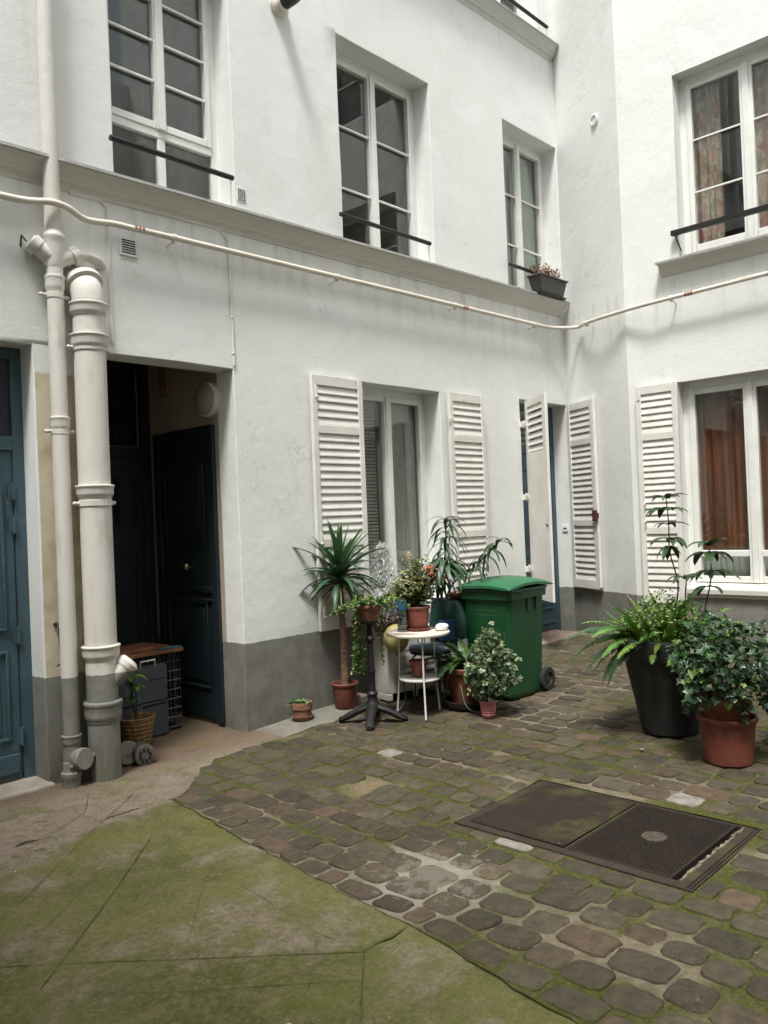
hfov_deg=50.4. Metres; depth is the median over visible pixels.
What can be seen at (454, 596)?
flowerpot
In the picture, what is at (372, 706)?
pedestal
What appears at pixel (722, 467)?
curtain
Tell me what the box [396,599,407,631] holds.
water bottle
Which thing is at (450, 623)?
blue box
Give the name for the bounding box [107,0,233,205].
window
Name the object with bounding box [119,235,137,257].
vent grille
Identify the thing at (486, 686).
potted ivy
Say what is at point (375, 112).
window
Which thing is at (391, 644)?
balloon
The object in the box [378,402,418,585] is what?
net curtain
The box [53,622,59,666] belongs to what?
iron hook
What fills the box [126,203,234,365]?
cable
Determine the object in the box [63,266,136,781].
soil pipe
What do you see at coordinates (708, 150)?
curtain
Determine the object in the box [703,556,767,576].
net curtain
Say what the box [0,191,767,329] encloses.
gas pipe
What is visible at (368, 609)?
trailing plant
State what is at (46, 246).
soil pipe
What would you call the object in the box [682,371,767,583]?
window
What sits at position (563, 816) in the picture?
manhole cover
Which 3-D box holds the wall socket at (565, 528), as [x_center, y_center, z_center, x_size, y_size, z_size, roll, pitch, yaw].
[2.135,0.192,9.618,0.070,0.080,0.015,-3,-1,44]
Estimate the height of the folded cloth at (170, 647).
0.010 m
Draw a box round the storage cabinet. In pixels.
[373,623,442,701]
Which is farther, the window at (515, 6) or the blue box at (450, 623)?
the window at (515, 6)
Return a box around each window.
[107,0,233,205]
[336,52,431,261]
[362,387,429,598]
[497,0,548,34]
[502,134,545,288]
[670,45,767,253]
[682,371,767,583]
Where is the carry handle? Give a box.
[139,658,155,668]
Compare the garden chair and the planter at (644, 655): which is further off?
the garden chair
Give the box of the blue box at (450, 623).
[439,620,454,640]
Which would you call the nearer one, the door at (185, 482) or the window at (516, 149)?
the door at (185, 482)
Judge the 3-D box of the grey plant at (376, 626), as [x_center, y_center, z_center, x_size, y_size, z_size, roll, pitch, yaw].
[-0.039,0.853,6.749,0.363,0.282,0.359,-3,-1,44]
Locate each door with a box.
[0,347,35,781]
[106,360,157,666]
[153,424,225,723]
[519,403,560,630]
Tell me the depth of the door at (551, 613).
9.65 m
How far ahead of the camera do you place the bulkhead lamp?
6.26 m
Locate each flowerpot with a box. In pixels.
[409,658,426,676]
[447,589,460,598]
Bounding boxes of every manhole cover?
[470,783,635,846]
[568,804,736,880]
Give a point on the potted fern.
(454, 670)
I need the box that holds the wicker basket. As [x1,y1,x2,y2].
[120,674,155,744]
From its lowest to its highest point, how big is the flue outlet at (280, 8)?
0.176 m
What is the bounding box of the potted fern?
[421,638,507,710]
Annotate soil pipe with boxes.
[20,0,105,788]
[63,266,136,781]
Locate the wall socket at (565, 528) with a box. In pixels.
[562,525,567,531]
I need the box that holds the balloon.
[383,624,408,655]
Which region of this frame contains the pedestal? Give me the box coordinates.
[339,620,407,730]
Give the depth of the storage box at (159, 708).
6.09 m
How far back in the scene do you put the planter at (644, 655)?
5.36 m
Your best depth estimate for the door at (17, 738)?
5.11 m
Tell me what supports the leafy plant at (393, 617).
on the storage cabinet
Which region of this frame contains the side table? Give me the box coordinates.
[386,627,449,719]
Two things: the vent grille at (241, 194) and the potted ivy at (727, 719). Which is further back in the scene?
the vent grille at (241, 194)
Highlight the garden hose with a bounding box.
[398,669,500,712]
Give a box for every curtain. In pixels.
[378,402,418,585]
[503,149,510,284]
[692,81,724,243]
[696,386,767,549]
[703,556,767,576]
[753,61,767,227]
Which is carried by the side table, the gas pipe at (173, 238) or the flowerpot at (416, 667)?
the flowerpot at (416, 667)
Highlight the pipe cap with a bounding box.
[121,741,135,765]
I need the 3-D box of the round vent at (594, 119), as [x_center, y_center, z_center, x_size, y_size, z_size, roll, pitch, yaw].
[2.278,-4.253,8.857,0.020,0.128,0.128,-2,0,-19]
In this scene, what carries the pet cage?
on the concrete paving
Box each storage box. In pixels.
[119,663,167,708]
[121,699,168,741]
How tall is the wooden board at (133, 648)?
0.020 m
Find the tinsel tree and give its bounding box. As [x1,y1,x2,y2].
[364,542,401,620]
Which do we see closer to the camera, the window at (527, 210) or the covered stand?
the covered stand
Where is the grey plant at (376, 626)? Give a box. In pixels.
[364,600,396,632]
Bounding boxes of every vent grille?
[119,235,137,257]
[237,187,245,202]
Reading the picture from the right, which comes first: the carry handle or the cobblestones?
the cobblestones
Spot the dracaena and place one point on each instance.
(453, 567)
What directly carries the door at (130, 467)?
in the apartment building at (368, 140)
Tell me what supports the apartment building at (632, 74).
on the ground
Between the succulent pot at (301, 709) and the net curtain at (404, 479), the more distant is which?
the net curtain at (404, 479)
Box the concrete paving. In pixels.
[0,698,578,1023]
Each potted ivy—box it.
[463,621,522,717]
[665,608,767,767]
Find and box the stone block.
[356,693,367,704]
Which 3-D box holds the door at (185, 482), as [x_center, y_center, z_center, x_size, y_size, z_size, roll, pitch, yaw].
[-1.596,0.493,6.596,0.860,2.315,0.110,-3,-1,44]
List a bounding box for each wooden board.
[119,642,165,654]
[126,643,182,658]
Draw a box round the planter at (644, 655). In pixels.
[560,493,747,737]
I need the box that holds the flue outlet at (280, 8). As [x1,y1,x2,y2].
[270,0,299,17]
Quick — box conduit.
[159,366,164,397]
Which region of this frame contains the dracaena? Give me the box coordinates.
[421,516,512,686]
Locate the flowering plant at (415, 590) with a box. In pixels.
[390,552,446,630]
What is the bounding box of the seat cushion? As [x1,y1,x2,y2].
[409,642,449,653]
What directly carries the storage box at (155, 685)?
on the storage box at (159, 708)
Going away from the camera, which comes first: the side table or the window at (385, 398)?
the side table
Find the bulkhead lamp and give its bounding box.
[194,382,219,416]
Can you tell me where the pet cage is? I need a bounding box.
[135,651,181,729]
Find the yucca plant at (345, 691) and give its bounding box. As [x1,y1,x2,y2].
[293,519,390,708]
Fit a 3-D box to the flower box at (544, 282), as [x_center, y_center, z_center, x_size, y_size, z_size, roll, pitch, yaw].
[1.834,-2.575,9.148,0.219,0.335,0.580,-3,-1,44]
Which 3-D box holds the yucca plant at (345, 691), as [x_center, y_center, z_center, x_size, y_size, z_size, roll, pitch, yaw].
[-0.345,0.811,6.610,0.862,1.549,0.791,-2,0,1]
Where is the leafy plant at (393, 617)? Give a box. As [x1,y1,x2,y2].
[378,582,401,626]
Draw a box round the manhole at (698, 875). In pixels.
[454,780,761,892]
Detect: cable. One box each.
[69,191,113,343]
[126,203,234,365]
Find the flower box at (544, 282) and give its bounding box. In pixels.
[526,263,568,300]
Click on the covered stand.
(448, 608)
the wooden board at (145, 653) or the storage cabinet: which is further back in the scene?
the storage cabinet
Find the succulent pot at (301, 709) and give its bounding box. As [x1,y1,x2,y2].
[287,698,312,720]
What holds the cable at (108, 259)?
attached to the apartment building at (368, 140)
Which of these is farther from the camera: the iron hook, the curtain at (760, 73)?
the curtain at (760, 73)
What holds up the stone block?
on the concrete paving
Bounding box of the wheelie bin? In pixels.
[454,575,554,699]
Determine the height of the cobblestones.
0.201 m
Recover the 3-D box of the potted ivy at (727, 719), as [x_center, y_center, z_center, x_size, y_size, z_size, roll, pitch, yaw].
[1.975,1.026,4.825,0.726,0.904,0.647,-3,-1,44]
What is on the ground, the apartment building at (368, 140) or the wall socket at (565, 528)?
the apartment building at (368, 140)
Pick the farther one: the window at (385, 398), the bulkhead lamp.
the window at (385, 398)
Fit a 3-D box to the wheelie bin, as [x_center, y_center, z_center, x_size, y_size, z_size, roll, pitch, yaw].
[1.024,1.018,6.825,0.548,0.973,0.660,-3,-1,44]
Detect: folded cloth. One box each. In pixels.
[157,645,181,649]
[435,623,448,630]
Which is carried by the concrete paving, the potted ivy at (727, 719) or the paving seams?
the paving seams
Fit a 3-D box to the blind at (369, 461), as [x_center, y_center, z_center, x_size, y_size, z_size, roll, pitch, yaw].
[-0.237,-0.129,7.554,0.008,1.882,0.500,-3,-1,44]
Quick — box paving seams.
[0,789,577,1023]
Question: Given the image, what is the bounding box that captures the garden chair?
[410,597,452,704]
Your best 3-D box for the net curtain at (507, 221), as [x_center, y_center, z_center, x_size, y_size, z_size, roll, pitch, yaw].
[1.274,-3.269,9.256,0.038,1.800,0.490,-3,-1,44]
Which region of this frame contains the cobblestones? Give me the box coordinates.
[175,635,767,1023]
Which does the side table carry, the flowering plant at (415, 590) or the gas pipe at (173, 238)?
the flowering plant at (415, 590)
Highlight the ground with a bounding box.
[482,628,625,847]
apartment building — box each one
[0,0,584,801]
[550,0,767,655]
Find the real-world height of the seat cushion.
0.050 m
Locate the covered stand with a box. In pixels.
[429,597,466,692]
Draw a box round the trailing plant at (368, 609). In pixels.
[329,593,409,674]
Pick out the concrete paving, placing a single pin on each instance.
(413, 975)
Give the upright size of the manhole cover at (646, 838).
0.050 m
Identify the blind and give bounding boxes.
[363,401,380,588]
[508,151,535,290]
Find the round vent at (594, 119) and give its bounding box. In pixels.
[590,114,597,125]

